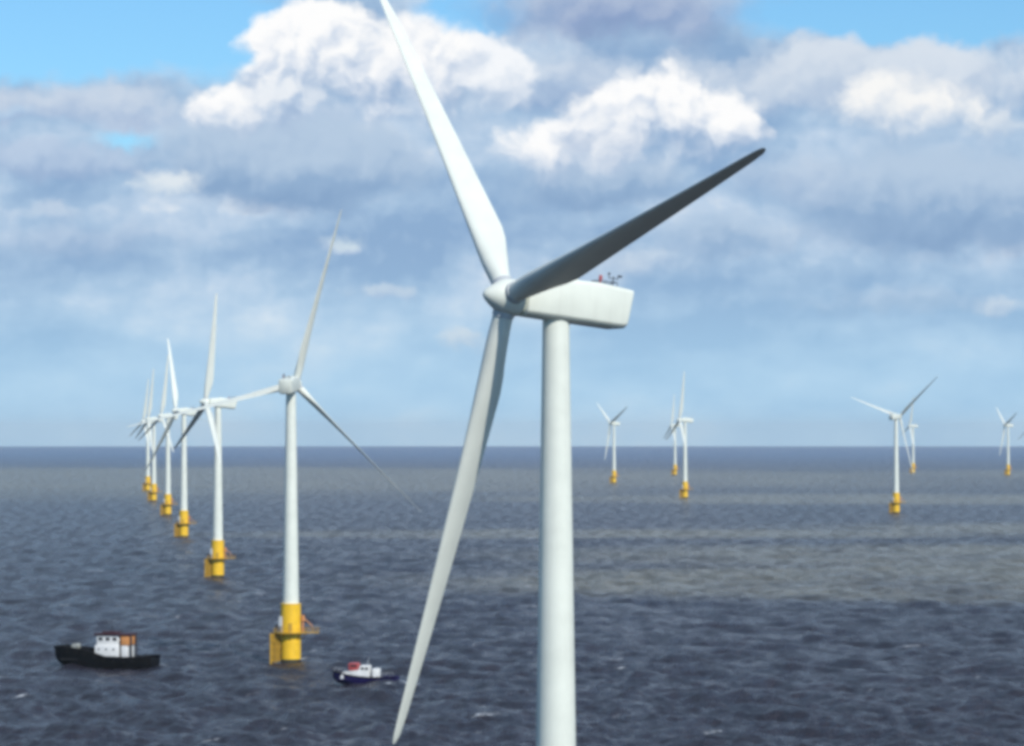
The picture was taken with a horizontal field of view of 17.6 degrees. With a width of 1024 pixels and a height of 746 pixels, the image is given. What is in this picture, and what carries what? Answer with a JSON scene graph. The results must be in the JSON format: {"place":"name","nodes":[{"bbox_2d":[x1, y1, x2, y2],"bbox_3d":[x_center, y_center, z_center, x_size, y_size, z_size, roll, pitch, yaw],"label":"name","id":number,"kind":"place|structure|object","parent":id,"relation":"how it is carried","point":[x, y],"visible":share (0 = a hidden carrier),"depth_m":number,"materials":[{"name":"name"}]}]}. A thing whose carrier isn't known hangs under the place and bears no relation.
{"place":"outdoors","nodes":[
{"label":"outdoors","id":0,"kind":"place"},
{"bbox_2d":[0,446,1023,745],"bbox_3d":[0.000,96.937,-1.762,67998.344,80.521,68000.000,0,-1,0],"label":"water","id":1,"kind":"structure","parent":0,"point":[780,596],"depth_m":1184.85,"materials":[{"name":"blue liquid"}]},
{"bbox_2d":[54,624,160,669],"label":"work boat","id":2,"kind":"object","parent":1,"relation":"on","point":[112,650],"visible":1,"depth_m":828.60,"materials":[{"name":"black paint"}]},
{"bbox_2d":[130,378,151,490],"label":"wind turbine","id":3,"kind":"object","parent":1,"relation":"in","point":[146,485],"visible":0.78,"depth_m":3398.17,"materials":[{"name":"white paint"}]},
{"bbox_2d":[135,368,161,500],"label":"wind turbine","id":4,"kind":"object","parent":1,"relation":"in","point":[152,494],"visible":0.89,"depth_m":2887.71,"materials":[{"name":"white paint"}]},
{"bbox_2d":[138,355,178,514],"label":"wind turbine","id":5,"kind":"object","parent":1,"relation":"in","point":[165,508],"visible":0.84,"depth_m":2386.95,"materials":[{"name":"white paint"}]},
{"bbox_2d":[145,338,207,536],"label":"wind turbine","id":6,"kind":"object","parent":1,"relation":"in","point":[181,526],"visible":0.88,"depth_m":1877.76,"materials":[{"name":"white paint"}]},
{"bbox_2d":[174,293,236,576],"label":"wind turbine","id":7,"kind":"object","parent":1,"relation":"in","point":[214,565],"visible":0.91,"depth_m":1352.55,"materials":[{"name":"white paint"}]},
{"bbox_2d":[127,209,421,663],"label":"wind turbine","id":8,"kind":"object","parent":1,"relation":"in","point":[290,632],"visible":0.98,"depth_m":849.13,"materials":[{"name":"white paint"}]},
{"bbox_2d":[332,660,399,684],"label":"crew boat","id":9,"kind":"object","parent":1,"relation":"on","point":[356,673],"visible":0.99,"depth_m":776.87,"materials":[{"name":"blue paint"}]},
{"bbox_2d":[380,0,765,745],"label":"wind turbine","id":10,"kind":"object","parent":1,"relation":"in","point":[558,296],"visible":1,"depth_m":312.31,"materials":[{"name":"white paint"}]},
{"bbox_2d":[597,403,626,482],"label":"wind turbine","id":11,"kind":"object","parent":1,"relation":"in","point":[614,473],"visible":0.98,"depth_m":3961.24,"materials":[{"name":"white paint"}]},
{"bbox_2d":[663,395,679,474],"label":"wind turbine","id":12,"kind":"object","parent":1,"relation":"in","point":[674,470],"visible":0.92,"depth_m":4753.23,"materials":[{"name":"white paint"}]},
{"bbox_2d":[666,371,693,497],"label":"wind turbine","id":13,"kind":"object","parent":1,"relation":"in","point":[683,491],"visible":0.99,"depth_m":3024.33,"materials":[{"name":"white paint"}]},
{"bbox_2d":[851,376,937,512],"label":"wind turbine","id":14,"kind":"object","parent":1,"relation":"in","point":[894,506],"visible":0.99,"depth_m":2448.14,"materials":[{"name":"white paint"}]},
{"bbox_2d":[901,397,917,472],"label":"wind turbine","id":15,"kind":"object","parent":1,"relation":"in","point":[913,467],"visible":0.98,"depth_m":5004.24,"materials":[{"name":"white paint"}]},
{"bbox_2d":[996,407,1016,474],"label":"wind turbine","id":16,"kind":"object","parent":1,"relation":"in","point":[1008,467],"visible":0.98,"depth_m":4753.52,"materials":[{"name":"white paint"}]},
{"bbox_2d":[0,0,1023,445],"label":"sky","id":17,"kind":"structure","parent":0,"point":[159,158],"materials":[{"name":"blue"}]}
]}

